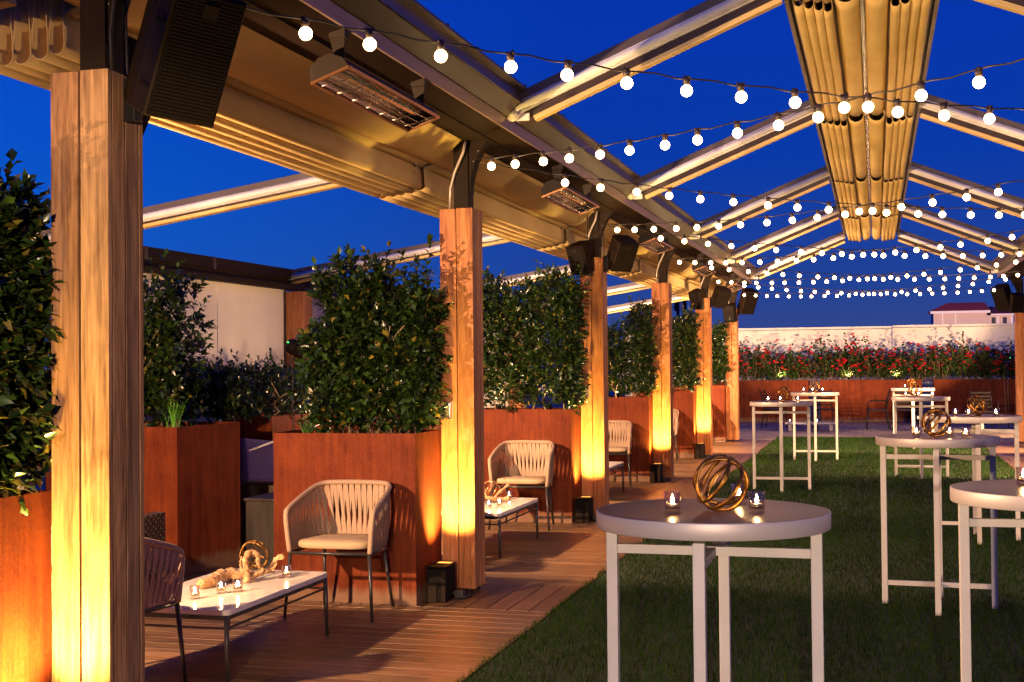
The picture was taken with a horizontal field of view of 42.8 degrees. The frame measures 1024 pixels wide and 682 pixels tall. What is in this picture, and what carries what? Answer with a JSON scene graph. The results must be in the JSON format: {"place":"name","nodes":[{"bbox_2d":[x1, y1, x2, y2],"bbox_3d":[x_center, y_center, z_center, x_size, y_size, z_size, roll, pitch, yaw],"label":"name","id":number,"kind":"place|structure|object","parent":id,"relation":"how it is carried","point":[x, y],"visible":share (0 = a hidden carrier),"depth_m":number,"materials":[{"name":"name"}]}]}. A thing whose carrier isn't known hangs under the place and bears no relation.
{"place":"outdoors","nodes":[
{"label":"outdoors","id":0,"kind":"place"},
{"bbox_2d":[35,232,551,319],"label":"eaves beam","id":1,"kind":"structure","parent":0,"point":[217,269],"depth_m":12.51,"materials":[{"name":"brown metal"}]},
{"bbox_2d":[143,273,286,421],"bbox_3d":[-2.931,0.575,11.955,0.031,2.325,3.967,-1,-1,16],"label":"roll down screen","id":2,"kind":"object","parent":1,"relation":"hanging from","point":[251,320],"visible":0.14,"depth_m":12.91,"materials":[{"name":"fabric"}]},
{"bbox_2d":[40,163,417,248],"bbox_3d":[-2.140,-0.993,9.395,3.068,0.612,0.107,-1,-1,16],"label":"rafter","id":3,"kind":"object","parent":1,"relation":"attached to","point":[246,196],"visible":0.38,"depth_m":9.33,"materials":[{"name":"grey metal"}]},
{"bbox_2d":[289,227,563,283],"bbox_3d":[-0.967,-0.927,13.601,3.068,0.612,0.107,-1,-1,16],"label":"rafter","id":4,"kind":"object","parent":1,"relation":"attached to","point":[299,275],"visible":0.36,"depth_m":13.62,"materials":[{"name":"grey metal"}]},
{"bbox_2d":[31,375,624,489],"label":"foliage","id":5,"kind":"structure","parent":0,"point":[528,406],"depth_m":57.85,"materials":[{"name":"grey"}]},
{"bbox_2d":[624,323,1014,419],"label":"back wall","id":6,"kind":"structure","parent":5,"relation":"on","point":[996,335],"depth_m":34.84,"materials":[{"name":"white paint"}]},
{"bbox_2d":[927,302,1013,326],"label":"distant building","id":7,"kind":"structure","parent":5,"relation":"on","point":[968,313],"depth_m":106.09,"materials":[{"name":"beige"}]},
{"bbox_2d":[145,440,772,681],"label":"deck","id":8,"kind":"structure","parent":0,"point":[529,577],"depth_m":7.80,"materials":[{"name":"brown wood"}]},
{"bbox_2d":[0,490,51,681],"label":"planter","id":9,"kind":"object","parent":8,"relation":"on","point":[25,605],"visible":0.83,"depth_m":4.56,"materials":[{"name":"metal"}]},
{"bbox_2d":[0,148,64,515],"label":"hedge","id":10,"kind":"object","parent":9,"relation":"in","point":[27,328],"visible":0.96,"depth_m":4.60,"materials":[{"name":"green plant"}]},
{"bbox_2d":[51,0,144,681],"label":"wooden post","id":11,"kind":"object","parent":8,"relation":"on","point":[98,572],"visible":0.88,"depth_m":4.68,"materials":[{"name":"brown wood"}]},
{"bbox_2d":[123,0,246,127],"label":"loudspeaker","id":12,"kind":"object","parent":11,"relation":"attached to","point":[178,71],"visible":1,"depth_m":4.61,"materials":[{"name":"black plastic"}]},
{"bbox_2d":[246,7,1023,123],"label":"string light","id":13,"kind":"object","parent":11,"relation":"hanging from","point":[369,42],"visible":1,"depth_m":5.61,"materials":[{"name":"white glass"}]},
{"bbox_2d":[51,504,165,584],"bbox_3d":[-2.721,1.378,8.493,0.643,0.688,0.731,-1,-1,16],"label":"wicker armchair","id":14,"kind":"object","parent":8,"relation":"on","point":[154,525],"visible":0.07,"depth_m":8.62,"materials":[{"name":"brown"}]},
{"bbox_2d":[51,526,186,681],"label":"rope armchair","id":15,"kind":"object","parent":8,"relation":"on","point":[162,593],"visible":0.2,"depth_m":6.24,"materials":[{"name":"beige fabric"}]},
{"bbox_2d":[45,421,240,576],"bbox_3d":[-2.886,1.204,10.255,1.200,1.104,0.860,-1,-1,20],"label":"planter","id":16,"kind":"object","parent":8,"relation":"on","point":[192,482],"visible":0.44,"depth_m":9.90,"materials":[{"name":"metal"}]},
{"bbox_2d":[43,248,218,426],"bbox_3d":[-3.005,0.011,10.170,1.328,1.420,0.929,-1,-1,16],"label":"hedge","id":17,"kind":"object","parent":16,"relation":"on","point":[165,360],"visible":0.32,"depth_m":9.93,"materials":[{"name":"green plant"}]},
{"bbox_2d":[145,568,328,681],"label":"coffee table","id":18,"kind":"object","parent":8,"relation":"on","point":[228,603],"visible":0.55,"depth_m":6.79,"materials":[{"name":"white stone"}]},
{"bbox_2d":[196,549,284,588],"bbox_3d":[-1.514,1.242,7.210,0.584,0.184,0.210,0,-1,-42],"label":"driftwood","id":19,"kind":"object","parent":18,"relation":"on","point":[245,573],"visible":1,"depth_m":7.18,"materials":[{"name":"beige wood"}]},
{"bbox_2d":[244,492,273,568],"bbox_3d":[-1.575,1.406,9.326,0.420,0.622,0.640,-1,-1,16],"label":"metal cabinet","id":20,"kind":"object","parent":8,"relation":"on","point":[259,517],"visible":0.18,"depth_m":9.05,"materials":[{"name":"grey metal"}]},
{"bbox_2d":[240,421,330,535],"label":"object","id":21,"kind":"object","parent":8,"relation":"on","point":[256,468],"visible":0.16,"depth_m":10.98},
{"bbox_2d":[286,291,311,404],"bbox_3d":[-2.284,0.628,13.937,0.237,2.300,0.237,-1,-1,16],"label":"post","id":22,"kind":"object","parent":8,"relation":"on","point":[298,310],"visible":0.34,"depth_m":13.84,"materials":[{"name":"brown wood"}]},
{"bbox_2d":[221,410,402,539],"bbox_3d":[-1.880,1.252,13.380,0.500,1.104,3.600,-1,-1,16],"label":"planter","id":23,"kind":"object","parent":8,"relation":"on","point":[260,428],"visible":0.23,"depth_m":11.65,"materials":[{"name":"metal"}]},
{"bbox_2d":[174,347,379,423],"bbox_3d":[-2.078,0.423,12.714,0.835,0.711,4.126,-1,-1,16],"label":"hedge","id":24,"kind":"object","parent":23,"relation":"in","point":[234,392],"visible":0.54,"depth_m":11.20,"materials":[{"name":"green plant"}]},
{"bbox_2d":[283,479,393,621],"bbox_3d":[-1.058,1.296,8.186,0.602,0.813,0.529,-1,-1,14],"label":"rope armchair","id":25,"kind":"object","parent":8,"relation":"on","point":[315,532],"visible":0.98,"depth_m":8.29,"materials":[{"name":"beige fabric"}]},
{"bbox_2d":[273,429,441,604],"bbox_3d":[-1.032,1.160,8.789,1.000,1.104,0.510,-1,-1,16],"label":"planter","id":26,"kind":"object","parent":8,"relation":"on","point":[407,466],"visible":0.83,"depth_m":8.54,"materials":[{"name":"metal"}]},
{"bbox_2d":[287,233,453,432],"bbox_3d":[-0.917,-0.024,8.812,1.149,1.416,0.792,-1,-1,16],"label":"hedge","id":27,"kind":"object","parent":26,"relation":"in","point":[399,364],"visible":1,"depth_m":8.63,"materials":[{"name":"green plant"}]},
{"bbox_2d":[425,562,472,601],"bbox_3d":[-0.414,1.583,8.592,0.240,0.238,0.272,-1,-1,16],"label":"uplight box","id":28,"kind":"object","parent":8,"relation":"on","point":[440,581],"visible":1,"depth_m":8.49,"materials":[{"name":"black plastic"}]},
{"bbox_2d":[440,139,490,592],"bbox_3d":[-0.298,0.157,8.978,0.326,3.102,0.234,-1,-1,16],"label":"wooden post","id":29,"kind":"object","parent":8,"relation":"on","point":[463,482],"visible":0.9,"depth_m":8.88,"materials":[{"name":"brown wood"}]},
{"bbox_2d":[242,0,756,284],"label":"eaves beam","id":30,"kind":"structure","parent":29,"relation":"on","point":[472,94],"depth_m":8.01,"materials":[{"name":"brown metal"}]},
{"bbox_2d":[0,0,463,197],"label":"folded canopy","id":31,"kind":"object","parent":30,"relation":"hanging from","point":[276,107],"visible":0.7,"depth_m":6.81,"materials":[{"name":"beige fabric"}]},
{"bbox_2d":[310,28,439,131],"bbox_3d":[-0.675,-1.319,6.704,0.202,0.263,1.312,-1,-1,16],"label":"patio heater","id":32,"kind":"object","parent":30,"relation":"attached to","point":[336,73],"visible":1,"depth_m":6.55,"materials":[{"name":"black"}]},
{"bbox_2d":[379,153,593,248],"bbox_3d":[-0.016,-1.158,11.304,0.686,0.394,4.806,-1,-1,16],"label":"folded canopy","id":33,"kind":"object","parent":30,"relation":"hanging from","point":[512,205],"visible":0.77,"depth_m":10.88,"materials":[{"name":"beige fabric"}]},
{"bbox_2d":[541,164,599,215],"bbox_3d":[0.499,-1.253,10.909,0.202,0.263,1.312,-1,-1,16],"label":"patio heater","id":34,"kind":"object","parent":30,"relation":"attached to","point":[555,191],"visible":0.98,"depth_m":10.77,"materials":[{"name":"black"}]},
{"bbox_2d":[536,211,653,276],"bbox_3d":[1.156,-1.093,15.510,0.685,0.395,4.806,-1,-1,16],"label":"folded canopy","id":35,"kind":"object","parent":30,"relation":"hanging from","point":[575,233],"visible":0.32,"depth_m":14.23,"materials":[{"name":"beige fabric"}]},
{"bbox_2d":[506,0,782,123],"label":"rafter","id":36,"kind":"object","parent":30,"relation":"attached to","point":[704,21],"visible":0.88,"depth_m":8.53,"materials":[{"name":"grey metal"}]},
{"bbox_2d":[784,0,939,236],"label":"ridge beam","id":37,"kind":"structure","parent":36,"relation":"on","point":[932,15],"depth_m":11.54,"materials":[{"name":"grey metal"}]},
{"bbox_2d":[793,0,930,120],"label":"folded canopy","id":38,"kind":"object","parent":37,"relation":"attached to","point":[908,24],"visible":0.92,"depth_m":9.78,"materials":[{"name":"beige fabric"}]},
{"bbox_2d":[821,110,913,181],"bbox_3d":[4.004,-2.167,14.702,0.876,0.186,4.307,-1,-1,16],"label":"folded canopy","id":39,"kind":"object","parent":37,"relation":"attached to","point":[897,139],"visible":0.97,"depth_m":14.16,"materials":[{"name":"beige fabric"}]},
{"bbox_2d":[834,175,903,217],"bbox_3d":[5.177,-2.100,18.908,0.878,0.188,4.307,-1,-1,16],"label":"folded canopy","id":40,"kind":"object","parent":37,"relation":"attached to","point":[846,191],"visible":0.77,"depth_m":18.19,"materials":[{"name":"beige fabric"}]},
{"bbox_2d":[843,213,897,241],"bbox_3d":[6.351,-2.033,23.114,0.877,0.187,4.307,-1,-1,16],"label":"folded canopy","id":41,"kind":"object","parent":37,"relation":"attached to","point":[853,231],"visible":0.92,"depth_m":22.75,"materials":[{"name":"beige fabric"}]},
{"bbox_2d":[638,221,673,253],"bbox_3d":[1.672,-1.186,15.115,0.202,0.263,1.312,-1,-1,16],"label":"patio heater","id":42,"kind":"object","parent":30,"relation":"attached to","point":[651,242],"visible":0.96,"depth_m":15.00,"materials":[{"name":"black"}]},
{"bbox_2d":[618,253,699,291],"bbox_3d":[2.331,-1.025,19.716,0.687,0.391,4.806,-1,-1,16],"label":"folded canopy","id":43,"kind":"object","parent":30,"relation":"hanging from","point":[645,275],"visible":0.62,"depth_m":19.18,"materials":[{"name":"beige fabric"}]},
{"bbox_2d":[672,275,726,299],"bbox_3d":[3.500,-0.958,23.923,0.679,0.393,4.806,-1,-1,16],"label":"folded canopy","id":44,"kind":"object","parent":30,"relation":"hanging from","point":[690,285],"visible":0.34,"depth_m":22.98,"materials":[{"name":"beige fabric"}]},
{"bbox_2d":[627,100,814,200],"bbox_3d":[2.018,-1.858,12.759,1.839,0.903,0.118,-1,-1,16],"label":"rafter","id":45,"kind":"object","parent":30,"relation":"attached to","point":[761,134],"visible":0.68,"depth_m":12.73,"materials":[{"name":"grey metal"}]},
{"bbox_2d":[688,166,829,239],"bbox_3d":[3.191,-1.792,16.965,1.839,0.903,0.118,-1,-1,16],"label":"rafter","id":46,"kind":"object","parent":30,"relation":"attached to","point":[799,186],"visible":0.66,"depth_m":16.92,"materials":[{"name":"grey metal"}]},
{"bbox_2d":[727,205,838,263],"bbox_3d":[4.365,-1.725,21.171,1.839,0.903,0.118,-1,-1,16],"label":"rafter","id":47,"kind":"object","parent":30,"relation":"attached to","point":[795,230],"visible":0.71,"depth_m":21.13,"materials":[{"name":"grey metal"}]},
{"bbox_2d":[750,231,845,279],"bbox_3d":[5.538,-1.659,25.377,1.839,0.903,0.118,-1,-1,16],"label":"rafter","id":48,"kind":"object","parent":30,"relation":"attached to","point":[835,240],"visible":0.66,"depth_m":25.34,"materials":[{"name":"grey metal"}]},
{"bbox_2d":[481,162,1023,217],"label":"string light","id":49,"kind":"object","parent":29,"relation":"hanging from","point":[768,205],"visible":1,"depth_m":9.94,"materials":[{"name":"white glass"}]},
{"bbox_2d":[441,497,538,557],"bbox_3d":[-0.238,1.567,11.079,0.650,0.360,1.220,-1,-1,16],"label":"coffee table","id":50,"kind":"object","parent":8,"relation":"on","point":[513,505],"visible":0.42,"depth_m":10.90,"materials":[{"name":"grey metal"}]},
{"bbox_2d":[488,440,554,530],"bbox_3d":[0.115,1.363,12.427,0.602,0.813,0.529,-1,-1,12],"label":"rope armchair","id":51,"kind":"object","parent":8,"relation":"on","point":[515,474],"visible":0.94,"depth_m":12.61,"materials":[{"name":"beige fabric"}]},
{"bbox_2d":[484,408,581,522],"bbox_3d":[0.163,1.227,13.075,1.000,1.104,0.510,-1,-1,16],"label":"planter","id":52,"kind":"object","parent":8,"relation":"on","point":[560,428],"visible":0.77,"depth_m":12.80,"materials":[{"name":"metal"}]},
{"bbox_2d":[483,258,595,414],"bbox_3d":[0.158,-0.016,13.080,1.363,1.566,0.886,-1,-1,16],"label":"hedge","id":53,"kind":"object","parent":52,"relation":"on","point":[565,323],"visible":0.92,"depth_m":12.82,"materials":[{"name":"green plant"}]},
{"bbox_2d":[575,496,595,522],"bbox_3d":[0.759,1.649,12.798,0.240,0.238,0.272,-1,-1,16],"label":"uplight box","id":54,"kind":"object","parent":8,"relation":"on","point":[583,508],"visible":0.85,"depth_m":12.69,"materials":[{"name":"black metal"}]},
{"bbox_2d":[580,211,613,514],"bbox_3d":[0.876,0.223,13.184,0.326,3.102,0.234,-1,-1,16],"label":"wooden post","id":55,"kind":"object","parent":8,"relation":"on","point":[595,445],"visible":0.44,"depth_m":13.08,"materials":[{"name":"brown wood"}]},
{"bbox_2d":[566,215,595,276],"bbox_3d":[0.707,-0.961,13.099,0.216,0.630,0.315,-1,-1,38],"label":"loudspeaker","id":56,"kind":"object","parent":55,"relation":"attached to","point":[582,253],"visible":0.92,"depth_m":13.01,"materials":[{"name":"black plastic"}]},
{"bbox_2d":[603,228,638,271],"bbox_3d":[1.078,-1.013,13.155,0.288,0.630,0.338,0,-1,-28],"label":"loudspeaker","id":57,"kind":"object","parent":55,"relation":"attached to","point":[620,256],"visible":1,"depth_m":13.09,"materials":[{"name":"black plastic"}]},
{"bbox_2d":[609,226,1023,257],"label":"string light","id":58,"kind":"object","parent":55,"relation":"hanging from","point":[841,253],"visible":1,"depth_m":14.32,"materials":[{"name":"white glass"}]},
{"bbox_2d":[574,396,652,481],"bbox_3d":[1.378,1.296,17.428,1.000,1.104,0.510,-1,-1,16],"label":"planter","id":59,"kind":"object","parent":8,"relation":"on","point":[637,411],"visible":0.48,"depth_m":17.10,"materials":[{"name":"metal"}]},
{"bbox_2d":[577,295,660,397],"bbox_3d":[1.365,0.120,17.474,1.334,1.464,0.875,-1,-1,16],"label":"hedge","id":60,"kind":"object","parent":59,"relation":"in","point":[643,344],"visible":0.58,"depth_m":17.15,"materials":[{"name":"green plant"}]},
{"bbox_2d":[609,420,631,485],"bbox_3d":[1.259,1.433,16.768,0.602,0.813,0.529,-1,-1,11],"label":"rope armchair","id":61,"kind":"object","parent":8,"relation":"on","point":[616,447],"visible":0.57,"depth_m":16.95,"materials":[{"name":"beige fabric"}]},
{"bbox_2d":[651,248,676,479],"bbox_3d":[2.049,0.290,17.390,0.326,3.102,0.234,-1,-1,16],"label":"wooden post","id":62,"kind":"object","parent":8,"relation":"on","point":[663,450],"visible":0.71,"depth_m":17.29,"materials":[{"name":"brown wood"}]},
{"bbox_2d":[682,260,1023,280],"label":"string light","id":63,"kind":"object","parent":62,"relation":"hanging from","point":[850,278],"visible":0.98,"depth_m":18.71,"materials":[{"name":"white glass"}]},
{"bbox_2d":[633,390,696,457],"bbox_3d":[2.538,1.362,21.589,1.000,1.104,0.510,-1,-1,16],"label":"planter","id":64,"kind":"object","parent":8,"relation":"on","point":[685,403],"visible":0.43,"depth_m":21.25,"materials":[{"name":"metal"}]},
{"bbox_2d":[628,303,705,393],"bbox_3d":[2.557,0.141,21.568,1.364,1.504,0.850,-1,-1,16],"label":"hedge","id":65,"kind":"object","parent":64,"relation":"in","point":[687,336],"visible":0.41,"depth_m":21.28,"materials":[{"name":"green plant"}]},
{"bbox_2d":[675,385,727,441],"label":"planter","id":66,"kind":"object","parent":8,"relation":"on","point":[719,410],"visible":0.36,"depth_m":25.54,"materials":[{"name":"metal"}]},
{"bbox_2d":[672,318,732,388],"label":"hedge","id":67,"kind":"object","parent":66,"relation":"on","point":[721,361],"visible":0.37,"depth_m":25.57,"materials":[{"name":"green plant"}]},
{"bbox_2d":[695,270,715,456],"bbox_3d":[3.222,0.356,21.596,0.326,3.102,0.234,-1,-1,16],"label":"wooden post","id":68,"kind":"object","parent":8,"relation":"on","point":[704,413],"visible":0.65,"depth_m":21.49,"materials":[{"name":"brown wood"}]},
{"bbox_2d":[709,281,731,307],"bbox_3d":[3.426,-0.869,21.542,0.267,0.653,0.338,0,-1,-28],"label":"loudspeaker","id":69,"kind":"object","parent":68,"relation":"attached to","point":[720,297],"visible":1,"depth_m":21.47,"materials":[{"name":"black plastic"}]},
{"bbox_2d":[725,290,739,440],"bbox_3d":[4.396,0.423,25.801,0.326,3.102,0.234,-1,-1,16],"label":"wooden post","id":70,"kind":"object","parent":8,"relation":"on","point":[732,412],"visible":0.82,"depth_m":25.70,"materials":[{"name":"brown wood"}]},
{"bbox_2d":[737,288,758,315],"bbox_3d":[4.628,-0.815,25.696,0.302,0.630,0.437,0,-1,-22],"label":"loudspeaker","id":71,"kind":"object","parent":70,"relation":"attached to","point":[747,303],"visible":0.98,"depth_m":25.60,"materials":[{"name":"black plastic"}]},
{"bbox_2d":[0,0,1023,373],"label":"sky","id":72,"kind":"structure","parent":0,"point":[761,50],"materials":[{"name":"blue"}]},
{"bbox_2d":[455,436,1023,681],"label":"turf base","id":73,"kind":"object","parent":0,"point":[868,669],"visible":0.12,"depth_m":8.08,"materials":[{"name":"green plant"}]},
{"bbox_2d":[596,498,830,681],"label":"cocktail table","id":74,"kind":"object","parent":73,"relation":"on","point":[690,519],"visible":0.89,"depth_m":4.11,"materials":[{"name":"white"}]},
{"bbox_2d":[693,454,749,510],"bbox_3d":[0.668,0.456,4.198,0.149,0.182,0.182,1,-1,-45],"label":"gold orb","id":75,"kind":"object","parent":74,"relation":"on","point":[706,500],"visible":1,"depth_m":4.18,"materials":[{"name":"gold metal"}]},
{"bbox_2d":[750,401,811,491],"bbox_3d":[3.273,1.268,15.867,0.748,1.066,0.748,-1,-1,12],"label":"cocktail table","id":76,"kind":"object","parent":73,"relation":"on","point":[781,412],"visible":0.98,"depth_m":15.78,"materials":[{"name":"paint"}]},
{"bbox_2d":[791,392,838,460],"bbox_3d":[4.797,1.342,20.653,0.748,1.066,0.748,-1,-1,13],"label":"cocktail table","id":77,"kind":"object","parent":73,"relation":"on","point":[815,394],"visible":0.98,"depth_m":20.56,"materials":[{"name":"paint"}]},
{"bbox_2d":[891,396,949,478],"bbox_3d":[5.468,1.277,17.455,0.748,1.066,0.748,-1,-1,17],"label":"cocktail table","id":78,"kind":"object","parent":73,"relation":"on","point":[920,406],"visible":0.97,"depth_m":17.37,"materials":[{"name":"paint"}]},
{"bbox_2d":[875,433,999,615],"bbox_3d":[2.684,1.133,8.225,0.748,1.066,0.748,-1,-1,19],"label":"cocktail table","id":79,"kind":"object","parent":73,"relation":"on","point":[926,440],"visible":0.95,"depth_m":8.11,"materials":[{"name":"paint"}]},
{"bbox_2d":[921,408,950,436],"bbox_3d":[2.658,0.511,8.195,0.149,0.182,0.182,0,-1,-38],"label":"gold orb","id":80,"kind":"object","parent":79,"relation":"on","point":[932,411],"visible":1,"depth_m":8.18,"materials":[{"name":"gold metal"}]},
{"bbox_2d":[930,414,1021,544],"bbox_3d":[4.010,1.176,11.271,0.748,1.066,0.748,-1,-1,17],"label":"cocktail table","id":81,"kind":"object","parent":73,"relation":"on","point":[975,421],"visible":0.68,"depth_m":11.15,"materials":[{"name":"paint"}]},
{"bbox_2d":[950,479,1023,681],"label":"cocktail table","id":82,"kind":"object","parent":73,"relation":"on","point":[1006,494],"visible":1,"depth_m":4.87,"materials":[{"name":"paint"}]},
{"bbox_2d":[739,420,1013,441],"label":"patio","id":83,"kind":"structure","parent":0,"point":[845,429],"depth_m":29.94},
{"bbox_2d":[690,380,809,421],"bbox_3d":[6.194,1.579,34.432,3.200,1.075,0.700,-1,-1,16],"label":"planter","id":84,"kind":"object","parent":83,"relation":"on","point":[748,391],"visible":0.48,"depth_m":33.95,"materials":[{"name":"metal"}]},
{"bbox_2d":[712,334,821,380],"bbox_3d":[6.118,0.457,34.404,3.994,1.275,1.187,-1,-1,16],"label":"rose bush","id":85,"kind":"object","parent":84,"relation":"in","point":[792,367],"visible":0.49,"depth_m":34.07,"materials":[{"name":"red plant"}]},
{"bbox_2d":[820,379,921,421],"bbox_3d":[9.228,1.535,33.586,2.500,1.075,0.700,-1,-1,16],"label":"planter","id":86,"kind":"object","parent":83,"relation":"on","point":[855,397],"visible":0.83,"depth_m":33.30,"materials":[{"name":"metal"}]},
{"bbox_2d":[803,332,935,379],"bbox_3d":[9.182,0.394,33.593,3.313,1.325,1.256,-1,-1,16],"label":"rose bush","id":87,"kind":"object","parent":86,"relation":"in","point":[854,364],"visible":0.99,"depth_m":33.43,"materials":[{"name":"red plant"}]},
{"bbox_2d":[933,379,1015,414],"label":"planter","id":88,"kind":"object","parent":83,"relation":"on","point":[957,391],"visible":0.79,"depth_m":32.58,"materials":[{"name":"metal"}]},
{"bbox_2d":[923,331,1014,379],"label":"rose bush","id":89,"kind":"object","parent":88,"relation":"in","point":[942,364],"visible":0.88,"depth_m":32.78,"materials":[{"name":"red plant"}]},
{"bbox_2d":[987,441,1023,475],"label":"deck","id":90,"kind":"structure","parent":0,"point":[1005,450],"depth_m":21.73,"materials":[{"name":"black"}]},
{"bbox_2d":[1009,278,1023,442],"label":"wooden post","id":91,"kind":"object","parent":90,"relation":"on","point":[1019,348],"visible":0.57,"depth_m":24.28,"materials":[{"name":"brown wood"}]},
{"bbox_2d":[990,283,1011,311],"bbox_3d":[9.193,-0.875,24.424,0.437,0.644,0.302,0,-1,-37],"label":"loudspeaker","id":92,"kind":"object","parent":91,"relation":"attached to","point":[1001,296],"visible":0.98,"depth_m":24.33,"materials":[{"name":"black plastic"}]},
{"bbox_2d":[992,234,1023,279],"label":"eaves beam","id":93,"kind":"structure","parent":91,"relation":"on","point":[1007,264],"depth_m":22.48,"materials":[{"name":"brown metal"}]},
{"bbox_2d":[897,229,999,272],"bbox_3d":[8.226,-1.698,24.627,1.839,0.903,0.118,-1,-1,16],"label":"rafter","id":94,"kind":"object","parent":93,"relation":"attached to","point":[910,239],"visible":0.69,"depth_m":24.60,"materials":[{"name":"grey metal"}]},
{"bbox_2d":[901,202,1023,254],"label":"rafter","id":95,"kind":"object","parent":93,"relation":"attached to","point":[951,226],"visible":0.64,"depth_m":20.41,"materials":[{"name":"grey metal"}]},
{"bbox_2d":[908,161,1023,218],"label":"rafter","id":96,"kind":"object","parent":93,"relation":"attached to","point":[935,179],"visible":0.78,"depth_m":16.26,"materials":[{"name":"grey metal"}]},
{"bbox_2d":[919,94,1023,151],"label":"rafter","id":97,"kind":"object","parent":93,"relation":"attached to","point":[999,130],"visible":0.74,"depth_m":12.10,"materials":[{"name":"grey metal"}]},
{"bbox_2d":[974,0,1023,14],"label":"rafter","id":98,"kind":"object","parent":93,"relation":"attached to","point":[1016,6],"depth_m":7.94,"materials":[{"name":"grey metal"}]},
{"bbox_3d":[3.613,0.017,3.355,0.326,3.102,0.234,-1,-1,16],"label":"wooden post","id":99,"kind":"object","parent":90,"relation":"on","visible":0},
{"bbox_2d":[475,58,1023,169],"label":"string light","id":100,"kind":"object","parent":99,"relation":"hanging from","point":[920,95],"visible":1,"depth_m":6.69,"materials":[{"name":"white glass"}]},
{"bbox_3d":[4.786,0.083,7.561,0.326,3.102,0.234,-1,-1,16],"label":"wooden post","id":101,"kind":"object","parent":90,"relation":"on","visible":0},
{"bbox_2d":[604,180,1023,232],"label":"string light","id":102,"kind":"object","parent":101,"relation":"hanging from","point":[932,201],"visible":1,"depth_m":10.73,"materials":[{"name":"white glass"}]},
{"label":"wooden post","id":103,"kind":"object","parent":90,"relation":"on","visible":0},
{"bbox_2d":[674,229,1023,264],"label":"string light","id":104,"kind":"object","parent":103,"relation":"hanging from","point":[916,249],"visible":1,"depth_m":14.73,"materials":[{"name":"white glass"}]},
{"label":"wooden post","id":105,"kind":"object","parent":90,"relation":"on","visible":0},
{"bbox_2d":[716,256,1023,284],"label":"string light","id":106,"kind":"object","parent":105,"relation":"hanging from","point":[996,264],"visible":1,"depth_m":18.63,"materials":[{"name":"white glass"}]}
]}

